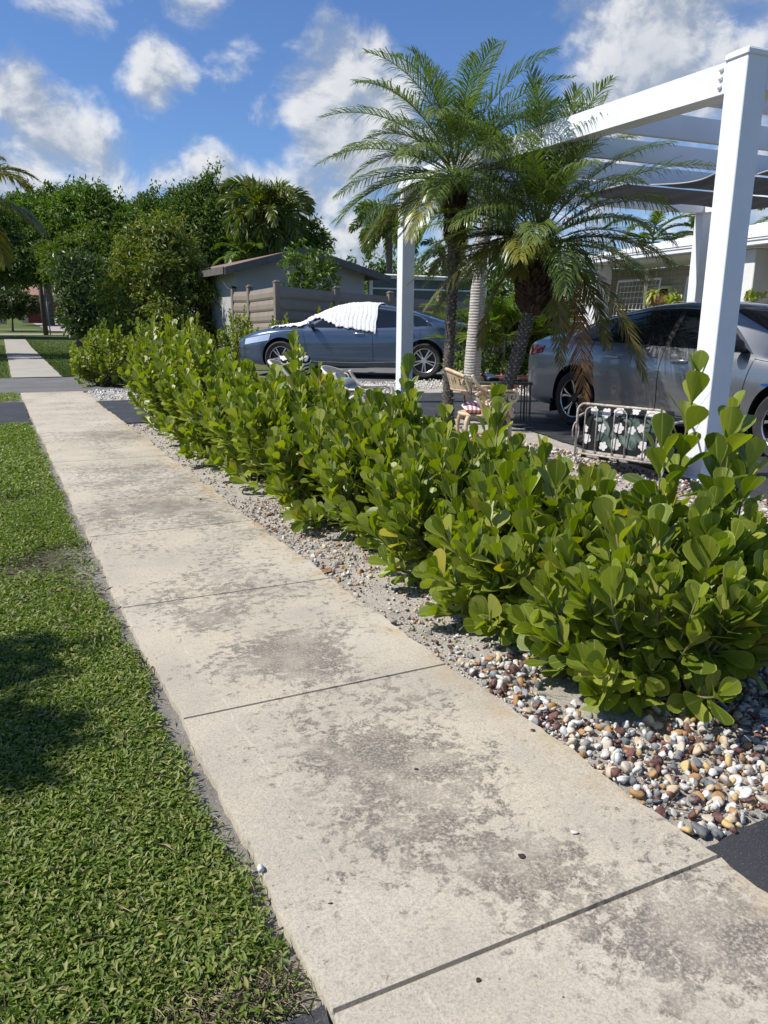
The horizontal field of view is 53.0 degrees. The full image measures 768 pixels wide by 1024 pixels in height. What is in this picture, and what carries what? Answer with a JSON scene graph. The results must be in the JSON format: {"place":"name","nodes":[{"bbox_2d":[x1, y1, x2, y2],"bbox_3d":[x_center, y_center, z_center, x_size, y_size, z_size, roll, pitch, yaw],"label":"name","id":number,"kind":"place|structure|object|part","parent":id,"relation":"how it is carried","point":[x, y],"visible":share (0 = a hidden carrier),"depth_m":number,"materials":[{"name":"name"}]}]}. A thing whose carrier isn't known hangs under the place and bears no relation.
{"place":"outdoors","nodes":[
{"label":"outdoors","id":0,"kind":"place"},
{"bbox_2d":[0,402,31,423],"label":"driveway apron","id":1,"kind":"object","parent":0,"point":[10,412],"visible":0.95,"depth_m":10.14,"materials":[{"name":"grey asphalt"}]},
{"bbox_2d":[4,339,61,377],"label":"sidewalk","id":2,"kind":"structure","parent":0,"point":[25,358],"depth_m":21.64,"materials":[{"name":"beige concrete"}]},
{"bbox_2d":[0,334,67,334],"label":"footpath","id":3,"kind":"structure","parent":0,"point":[31,334],"depth_m":45.42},
{"bbox_2d":[12,282,70,322],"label":"red garage house","id":4,"kind":"structure","parent":0,"point":[33,318],"depth_m":71.95,"materials":[{"name":"beige paint"}]},
{"bbox_2d":[28,303,70,322],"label":"garage door","id":5,"kind":"structure","parent":4,"relation":"in","point":[32,319],"depth_m":72.03,"materials":[{"name":"red"}]},
{"bbox_2d":[33,323,70,330],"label":"garage driveway","id":6,"kind":"structure","parent":0,"point":[55,327],"depth_m":59.71,"materials":[{"name":"grey concrete"}]},
{"bbox_2d":[0,339,150,377],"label":"grass","id":7,"kind":"structure","parent":0,"point":[54,362],"depth_m":24.94,"materials":[{"name":"green plant"}]},
{"bbox_2d":[0,392,331,1023],"bbox_3d":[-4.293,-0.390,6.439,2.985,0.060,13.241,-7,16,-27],"label":"grass","id":8,"kind":"structure","parent":0,"point":[17,708],"depth_m":1.88,"materials":[{"name":"green plant"}]},
{"bbox_2d":[0,368,527,393],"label":"neighbour driveway","id":9,"kind":"structure","parent":0,"point":[70,384],"depth_m":15.23,"materials":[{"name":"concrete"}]},
{"bbox_2d":[240,305,483,377],"bbox_3d":[-0.478,-3.908,17.409,5.378,1.548,2.280,3,14,10],"label":"blue sedan","id":10,"kind":"object","parent":9,"relation":"on","point":[324,342],"visible":0.66,"depth_m":16.54,"materials":[{"name":"metal"}]},
{"bbox_2d":[270,302,385,334],"bbox_3d":[-1.343,-4.364,17.258,2.655,0.703,1.595,3,14,10],"label":"white quilt","id":11,"kind":"object","parent":10,"relation":"on","point":[363,316],"visible":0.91,"depth_m":16.58,"materials":[{"name":"fabric"}]},
{"bbox_3d":[-0.917,-4.186,16.614,1.359,0.397,0.268,3,14,10],"label":"door window","id":12,"kind":"part","parent":10,"relation":"part of","materials":[{"name":"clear glass"}]},
{"bbox_3d":[0.215,-4.124,16.421,0.835,0.383,0.272,3,14,10],"label":"door window","id":13,"kind":"part","parent":10,"relation":"part of","materials":[{"name":"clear glass"}]},
{"bbox_3d":[0.802,-4.048,16.318,0.428,0.232,0.248,3,14,10],"label":"quarter window","id":14,"kind":"part","parent":10,"relation":"part of","materials":[{"name":"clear glass"}]},
{"bbox_3d":[0.924,-4.375,17.041,0.845,0.230,1.176,3,14,10],"label":"rear window","id":15,"kind":"part","parent":10,"relation":"part of","materials":[{"name":"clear glass"}]},
{"bbox_2d":[176,247,390,358],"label":"gabled house","id":16,"kind":"structure","parent":0,"point":[261,272],"depth_m":24.53,"materials":[{"name":"grey paint"}]},
{"bbox_2d":[0,317,578,378],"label":"ground","id":17,"kind":"structure","parent":0,"point":[7,328],"depth_m":42.75,"materials":[{"name":"green plant"}]},
{"bbox_2d":[0,286,40,330],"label":"tree","id":18,"kind":"object","parent":17,"relation":"on","point":[19,304],"visible":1,"depth_m":49.54,"materials":[{"name":"green plant"}]},
{"bbox_2d":[0,156,47,270],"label":"coconut palm","id":19,"kind":"object","parent":17,"relation":"on","point":[35,224],"visible":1,"depth_m":25.46,"materials":[{"name":"green plant"}]},
{"bbox_2d":[0,199,52,292],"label":"mango tree","id":20,"kind":"object","parent":17,"relation":"on","point":[20,272],"visible":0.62,"depth_m":39.21,"materials":[{"name":"green plant"}]},
{"bbox_2d":[38,284,50,334],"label":"utility pole","id":21,"kind":"object","parent":17,"relation":"on","point":[43,313],"visible":0.8,"depth_m":44.73,"materials":[{"name":"brown wood"}]},
{"bbox_2d":[0,174,116,324],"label":"ficus tree","id":22,"kind":"object","parent":17,"relation":"on","point":[49,188],"visible":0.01,"depth_m":61.52,"materials":[{"name":"green plant"}]},
{"bbox_2d":[0,173,147,285],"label":"mango tree","id":23,"kind":"object","parent":17,"relation":"on","point":[61,212],"visible":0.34,"depth_m":45.74,"materials":[{"name":"green plant"}]},
{"bbox_2d":[29,215,127,338],"bbox_3d":[-14.804,-11.543,38.183,4.899,5.970,4.114,-7,16,-27],"label":"lychee tree","id":24,"kind":"object","parent":17,"relation":"on","point":[90,238],"visible":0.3,"depth_m":37.17,"materials":[{"name":"green plant"}]},
{"bbox_2d":[45,247,117,346],"bbox_3d":[-12.598,-9.225,33.099,3.468,4.249,3.442,-7,16,-27],"label":"magnolia tree","id":25,"kind":"object","parent":17,"relation":"on","point":[71,273],"visible":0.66,"depth_m":32.25,"materials":[{"name":"green plant"}]},
{"bbox_2d":[68,318,137,386],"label":"clusia shrub","id":26,"kind":"object","parent":17,"relation":"on","point":[106,357],"visible":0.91,"depth_m":14.08,"materials":[{"name":"green plant"}]},
{"bbox_2d":[108,178,174,308],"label":"ficus tree","id":27,"kind":"object","parent":17,"relation":"on","point":[149,201],"visible":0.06,"depth_m":58.78,"materials":[{"name":"green plant"}]},
{"bbox_2d":[124,313,166,352],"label":"clusia shrub","id":28,"kind":"object","parent":17,"relation":"on","point":[137,334],"visible":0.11,"depth_m":17.56,"materials":[{"name":"green plant"}]},
{"bbox_2d":[82,208,221,347],"bbox_3d":[-7.564,-7.636,25.933,4.965,4.765,4.954,13,18,40],"label":"layered tree","id":29,"kind":"object","parent":17,"relation":"on","point":[159,253],"visible":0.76,"depth_m":24.81,"materials":[{"name":"green plant"}]},
{"bbox_2d":[175,311,216,345],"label":"clusia shrub","id":30,"kind":"object","parent":17,"relation":"on","point":[199,330],"visible":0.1,"depth_m":18.33,"materials":[{"name":"green plant"}]},
{"bbox_2d":[147,156,247,266],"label":"ficus tree","id":31,"kind":"object","parent":17,"relation":"on","point":[197,202],"visible":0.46,"depth_m":56.48,"materials":[{"name":"green plant"}]},
{"bbox_2d":[216,304,259,365],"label":"clusia shrub","id":32,"kind":"object","parent":17,"relation":"on","point":[234,336],"visible":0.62,"depth_m":18.88,"materials":[{"name":"green plant"}]},
{"bbox_2d":[211,234,273,265],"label":"foxtail palm","id":33,"kind":"object","parent":17,"relation":"on","point":[243,249],"visible":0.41,"depth_m":41.12,"materials":[{"name":"green plant"}]},
{"bbox_2d":[216,174,316,257],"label":"foxtail palm","id":34,"kind":"object","parent":17,"relation":"on","point":[274,210],"visible":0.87,"depth_m":41.34,"materials":[{"name":"green plant"}]},
{"bbox_2d":[268,313,288,328],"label":"clusia shrub","id":35,"kind":"object","parent":17,"relation":"on","point":[275,323],"visible":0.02,"depth_m":19.44,"materials":[{"name":"green plant"}]},
{"bbox_2d":[277,237,342,290],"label":"young tree","id":36,"kind":"object","parent":17,"relation":"on","point":[317,275],"visible":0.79,"depth_m":21.13,"materials":[{"name":"green plant"}]},
{"bbox_2d":[299,213,337,255],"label":"round shrub","id":37,"kind":"object","parent":17,"relation":"on","point":[319,238],"visible":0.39,"depth_m":43.48,"materials":[{"name":"green plant"}]},
{"bbox_2d":[317,302,332,313],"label":"clusia shrub","id":38,"kind":"object","parent":17,"relation":"on","point":[319,309],"visible":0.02,"depth_m":20.27,"materials":[{"name":"green plant"}]},
{"bbox_2d":[0,247,689,324],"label":"wood","id":39,"kind":"object","parent":17,"relation":"on","point":[503,291],"visible":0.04,"depth_m":106.90,"materials":[{"name":"green plant"}]},
{"bbox_2d":[348,198,424,273],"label":"fan palm","id":40,"kind":"object","parent":17,"relation":"on","point":[363,212],"visible":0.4,"depth_m":33.68,"materials":[{"name":"green plant"}]},
{"bbox_2d":[230,280,567,366],"bbox_3d":[1.029,-5.881,24.351,10.880,2.300,4.080,-7,16,-27],"label":"louvred fence","id":41,"kind":"object","parent":17,"relation":"on","point":[277,301],"visible":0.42,"depth_m":21.00,"materials":[{"name":"beige plastic"}]},
{"bbox_2d":[368,274,495,301],"bbox_3d":[0.850,-7.687,29.724,5.400,3.100,4.200,-7,16,-27],"label":"patio screen room","id":42,"kind":"object","parent":17,"relation":"on","point":[382,288],"visible":0.12,"depth_m":27.71,"materials":[{"name":"white paint"}]},
{"bbox_2d":[420,236,468,275],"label":"fan palm","id":43,"kind":"object","parent":17,"relation":"on","point":[430,241],"visible":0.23,"depth_m":34.40,"materials":[{"name":"green plant"}]},
{"bbox_2d":[612,277,661,316],"bbox_3d":[6.013,-4.467,18.671,0.233,2.286,1.562,-5,15,-21],"label":"garden trellis","id":44,"kind":"object","parent":17,"relation":"on","point":[656,279],"visible":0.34,"depth_m":18.60,"materials":[{"name":"white paint"}]},
{"bbox_2d":[601,211,694,308],"bbox_3d":[8.420,-7.309,24.637,2.964,4.975,3.019,-7,16,-27],"label":"garden palm","id":45,"kind":"object","parent":17,"relation":"on","point":[656,216],"visible":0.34,"depth_m":24.00,"materials":[{"name":"green plant"}]},
{"bbox_2d":[570,222,767,325],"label":"white roofed house","id":46,"kind":"structure","parent":17,"relation":"on","point":[755,276],"depth_m":18.20,"materials":[{"name":"paint"}]},
{"bbox_2d":[643,265,671,307],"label":"hanging fern","id":47,"kind":"object","parent":46,"relation":"hanging from","point":[651,298],"visible":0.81,"depth_m":16.94,"materials":[{"name":"green plant"}]},
{"bbox_2d":[651,286,671,306],"bbox_3d":[6.974,-5.260,19.385,0.100,0.820,0.690,-4,15,-19],"label":"window","id":48,"kind":"structure","parent":46,"relation":"in","point":[663,287],"depth_m":19.25,"materials":[{"name":"white paint"}]},
{"bbox_2d":[654,259,679,305],"bbox_3d":[6.101,-4.909,16.452,0.441,1.124,0.669,-7,16,-27],"label":"coir planter","id":49,"kind":"object","parent":46,"relation":"hanging from","point":[660,300],"visible":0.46,"depth_m":16.55,"materials":[{"name":"black"}]},
{"bbox_2d":[663,288,683,304],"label":"potted plant","id":50,"kind":"object","parent":46,"relation":"on","point":[672,298],"visible":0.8,"depth_m":16.04,"materials":[{"name":"green plant"}]},
{"bbox_2d":[657,214,694,240],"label":"garden palm","id":51,"kind":"object","parent":17,"relation":"on","point":[691,225],"visible":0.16,"depth_m":24.22,"materials":[{"name":"green plant"}]},
{"bbox_2d":[750,208,767,224],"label":"garden palm","id":52,"kind":"object","parent":17,"relation":"on","point":[761,220],"visible":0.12,"depth_m":23.25,"materials":[{"name":"green plant"}]},
{"bbox_2d":[87,379,528,400],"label":"gravel","id":53,"kind":"structure","parent":0,"point":[121,396],"depth_m":14.24,"materials":[{"name":"grey gravel"}]},
{"bbox_2d":[287,1005,329,1023],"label":"driveway apron","id":54,"kind":"object","parent":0,"point":[319,1015],"visible":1,"depth_m":1.40,"materials":[{"name":"grey asphalt"}]},
{"bbox_2d":[0,0,767,307],"label":"sky","id":55,"kind":"structure","parent":0,"point":[127,94],"materials":[{"name":"blue"}]},
{"bbox_2d":[21,391,767,1023],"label":"sidewalk","id":56,"kind":"structure","parent":0,"point":[321,715],"depth_m":1.99,"materials":[{"name":"concrete"}]},
{"bbox_2d":[257,863,263,872],"bbox_3d":[-0.280,0.810,1.751,0.016,0.014,0.023,-2,14,-12],"label":"stone","id":57,"kind":"object","parent":56,"relation":"on","point":[260,867],"visible":1,"depth_m":1.74,"materials":[{"name":"white stone"}]},
{"bbox_2d":[84,381,767,846],"bbox_3d":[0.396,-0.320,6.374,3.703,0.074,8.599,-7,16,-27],"label":"gravel","id":58,"kind":"structure","parent":0,"point":[676,739],"depth_m":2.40,"materials":[{"name":"white gravel"}]},
{"bbox_2d":[115,314,192,419],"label":"clusia shrub","id":59,"kind":"object","parent":58,"relation":"on","point":[142,343],"visible":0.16,"depth_m":8.76,"materials":[{"name":"green plant"}]},
{"bbox_2d":[132,317,231,433],"bbox_3d":[-2.134,-1.416,8.244,1.093,1.320,1.201,-7,16,-27],"label":"clusia shrub","id":60,"kind":"object","parent":58,"relation":"on","point":[146,377],"visible":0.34,"depth_m":8.01,"materials":[{"name":"green plant"}]},
{"bbox_2d":[153,330,238,448],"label":"clusia shrub","id":61,"kind":"object","parent":58,"relation":"on","point":[196,361],"visible":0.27,"depth_m":7.42,"materials":[{"name":"green plant"}]},
{"bbox_2d":[172,352,269,465],"bbox_3d":[-1.344,-0.899,6.824,1.061,1.019,1.156,-7,16,-27],"label":"clusia shrub","id":62,"kind":"object","parent":58,"relation":"on","point":[194,430],"visible":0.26,"depth_m":6.66,"materials":[{"name":"green plant"}]},
{"bbox_2d":[198,364,314,484],"bbox_3d":[-0.989,-0.715,6.194,0.997,0.972,1.112,-7,16,-27],"label":"clusia shrub","id":63,"kind":"object","parent":58,"relation":"on","point":[233,390],"visible":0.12,"depth_m":5.97,"materials":[{"name":"green plant"}]},
{"bbox_2d":[225,330,351,492],"bbox_3d":[-0.609,-0.663,5.470,1.085,1.228,1.020,8,16,27],"label":"clusia shrub","id":64,"kind":"object","parent":58,"relation":"on","point":[249,438],"visible":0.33,"depth_m":5.30,"materials":[{"name":"green plant"}]},
{"bbox_2d":[267,359,323,391],"bbox_3d":[-0.883,-1.140,7.947,0.615,0.852,0.531,2,14,5],"label":"iron chair","id":65,"kind":"object","parent":58,"relation":"on","point":[271,361],"visible":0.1,"depth_m":7.75,"materials":[{"name":"white metal"}]},
{"bbox_2d":[280,354,312,376],"bbox_3d":[-0.855,-1.433,7.886,0.420,0.420,0.140,11,47,37],"label":"cushion","id":66,"kind":"object","parent":65,"relation":"on","point":[307,361],"visible":0.17,"depth_m":7.71,"materials":[{"name":"white fabric"}]},
{"bbox_2d":[263,377,385,532],"bbox_3d":[-0.238,-0.378,4.919,1.090,0.949,1.067,-7,16,-27],"label":"clusia shrub","id":67,"kind":"object","parent":58,"relation":"on","point":[293,477],"visible":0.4,"depth_m":4.73,"materials":[{"name":"green plant"}]},
{"bbox_2d":[321,365,393,410],"bbox_3d":[-0.267,-0.874,6.900,0.615,0.852,0.531,4,14,13],"label":"iron chair","id":68,"kind":"object","parent":58,"relation":"on","point":[337,373],"visible":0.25,"depth_m":7.02,"materials":[{"name":"white metal"}]},
{"bbox_2d":[337,377,357,397],"bbox_3d":[-0.290,-1.026,6.851,0.120,0.360,0.400,-21,8,18],"label":"cushion","id":69,"kind":"object","parent":68,"relation":"on","point":[349,382],"visible":0.18,"depth_m":6.78,"materials":[{"name":"blue fabric"}]},
{"bbox_2d":[304,353,488,551],"bbox_3d":[0.091,-0.319,4.335,1.063,1.121,1.110,-7,16,-27],"label":"clusia shrub","id":70,"kind":"object","parent":58,"relation":"on","point":[386,431],"visible":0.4,"depth_m":4.21,"materials":[{"name":"green plant"}]},
{"bbox_2d":[312,37,596,419],"bbox_3d":[0.828,-3.191,8.995,3.214,4.377,3.359,2,14,7],"label":"date palm","id":71,"kind":"object","parent":58,"relation":"on","point":[428,191],"visible":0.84,"depth_m":8.53,"materials":[{"name":"green plant"}]},
{"bbox_2d":[354,383,578,594],"bbox_3d":[0.415,-0.112,3.739,1.089,1.015,1.068,-7,16,-27],"label":"clusia shrub","id":72,"kind":"object","parent":58,"relation":"on","point":[407,495],"visible":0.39,"depth_m":3.59,"materials":[{"name":"green plant"}]},
{"bbox_2d":[445,367,519,443],"bbox_3d":[0.841,-0.867,6.922,0.615,0.852,0.531,-1,14,-6],"label":"chair","id":73,"kind":"object","parent":58,"relation":"on","point":[459,381],"visible":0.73,"depth_m":6.70,"materials":[{"name":"metal"},{"name":"striped fabric"}]},
{"bbox_2d":[462,401,513,413],"bbox_3d":[0.925,-0.938,6.902,0.440,0.100,0.440,0,14,0],"label":"cushion","id":74,"kind":"object","parent":73,"relation":"on","point":[473,407],"visible":0.35,"depth_m":6.73,"materials":[{"name":"fabric"}]},
{"bbox_2d":[435,342,533,374],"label":"flower shrub","id":75,"kind":"object","parent":58,"relation":"on","point":[493,362],"visible":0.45,"depth_m":15.34,"materials":[{"name":"green plant"}]},
{"bbox_2d":[408,95,578,390],"bbox_3d":[1.991,-4.545,13.641,3.302,4.796,3.418,1,14,1],"label":"ringed palm","id":76,"kind":"object","parent":58,"relation":"on","point":[472,363],"visible":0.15,"depth_m":13.98,"materials":[{"name":"grey plant"}]},
{"bbox_2d":[420,292,577,374],"bbox_3d":[2.488,-3.615,15.693,3.274,2.007,2.849,-7,16,-27],"label":"areca palm","id":77,"kind":"object","parent":58,"relation":"on","point":[506,323],"visible":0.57,"depth_m":15.21,"materials":[{"name":"plant"}]},
{"bbox_2d":[480,375,527,388],"bbox_3d":[3.124,-2.495,14.858,2.600,0.270,0.140,1,14,1],"label":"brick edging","id":78,"kind":"object","parent":58,"relation":"on","point":[522,377],"depth_m":14.78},
{"bbox_2d":[413,433,651,645],"bbox_3d":[0.676,0.101,3.220,1.037,0.857,1.099,7,15,23],"label":"clusia shrub","id":79,"kind":"object","parent":58,"relation":"on","point":[482,574],"visible":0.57,"depth_m":3.06,"materials":[{"name":"green plant"}]},
{"bbox_2d":[500,261,579,374],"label":"vine shrub","id":80,"kind":"object","parent":58,"relation":"on","point":[532,338],"visible":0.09,"depth_m":15.51,"materials":[{"name":"green plant"}]},
{"bbox_2d":[380,60,715,429],"bbox_3d":[1.694,-2.885,8.706,3.516,3.964,3.543,-7,16,-27],"label":"date palm","id":81,"kind":"object","parent":58,"relation":"on","point":[537,280],"visible":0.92,"depth_m":8.30,"materials":[{"name":"green plant"}]},
{"bbox_2d":[511,316,585,347],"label":"areca palm","id":82,"kind":"object","parent":58,"relation":"on","point":[543,333],"visible":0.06,"depth_m":15.28,"materials":[{"name":"plant"}]},
{"bbox_2d":[396,45,767,482],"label":"white pergola","id":83,"kind":"object","parent":58,"relation":"on","point":[734,87],"visible":0.79,"depth_m":6.41,"materials":[{"name":"paint"}]},
{"bbox_2d":[572,402,685,483],"bbox_3d":[2.114,-0.617,6.513,0.633,0.600,0.867,-13,19,-43],"label":"iron armchair","id":84,"kind":"object","parent":58,"relation":"on","point":[609,455],"visible":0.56,"depth_m":6.38,"materials":[{"name":"white paint"}]},
{"bbox_2d":[574,437,677,451],"bbox_3d":[2.125,-0.591,6.617,0.560,0.115,0.800,-13,19,-43],"label":"cushion","id":85,"kind":"object","parent":84,"relation":"on","point":[580,441],"visible":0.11,"depth_m":6.66,"materials":[{"name":"black fabric"}]},
{"bbox_2d":[581,405,674,468],"bbox_3d":[2.000,-0.635,6.378,0.115,0.460,0.780,-5,14,-45],"label":"cushion","id":86,"kind":"object","parent":84,"relation":"on","point":[634,431],"visible":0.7,"depth_m":6.36,"materials":[{"name":"multicoloured fabric"}]},
{"bbox_2d":[508,350,767,724],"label":"clusia shrub","id":87,"kind":"object","parent":58,"relation":"on","point":[673,604],"visible":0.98,"depth_m":2.50,"materials":[{"name":"green plant"}]},
{"bbox_2d":[682,276,688,302],"bbox_3d":[6.744,-3.940,16.625,0.201,2.266,1.082,-4,15,-19],"label":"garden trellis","id":88,"kind":"object","parent":58,"relation":"on","point":[685,289],"visible":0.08,"depth_m":16.89,"materials":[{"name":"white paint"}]},
{"bbox_2d":[743,288,767,302],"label":"potted plant","id":89,"kind":"object","parent":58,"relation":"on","point":[751,294],"visible":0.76,"depth_m":13.99,"materials":[{"name":"green plant"}]},
{"bbox_2d":[98,392,767,892],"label":"driveway","id":90,"kind":"structure","parent":0,"point":[744,852],"depth_m":8.58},
{"bbox_2d":[462,379,532,424],"bbox_3d":[1.415,-1.391,9.684,0.813,0.521,0.445,1,14,0],"label":"glass table","id":91,"kind":"object","parent":90,"relation":"on","point":[499,381],"visible":0.66,"depth_m":9.51,"materials":[{"name":"grey"}]},
{"bbox_2d":[528,301,767,456],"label":"silver sedan","id":92,"kind":"object","parent":90,"relation":"on","point":[667,334],"visible":0.58,"depth_m":8.29,"materials":[{"name":"grey paint"}]},
{"bbox_3d":[2.519,-2.186,9.170,0.223,0.261,0.640,-7,16,-27],"label":"quarter window","id":93,"kind":"part","parent":92,"relation":"part of","materials":[{"name":"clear glass"}]},
{"bbox_3d":[2.863,-2.043,8.530,0.242,0.369,0.900,-7,16,-27],"label":"door window","id":94,"kind":"part","parent":92,"relation":"part of","materials":[{"name":"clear glass"}]},
{"bbox_3d":[3.320,-1.818,7.687,0.240,0.388,0.970,-7,16,-27],"label":"door window","id":95,"kind":"part","parent":92,"relation":"part of","materials":[{"name":"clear glass"}]},
{"bbox_2d":[481,373,498,380],"bbox_3d":[1.318,-1.676,9.561,0.200,0.082,0.144,-11,18,-38],"label":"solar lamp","id":96,"kind":"object","parent":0,"point":[489,377],"visible":1,"depth_m":9.53,"materials":[{"name":"black"}]}
]}

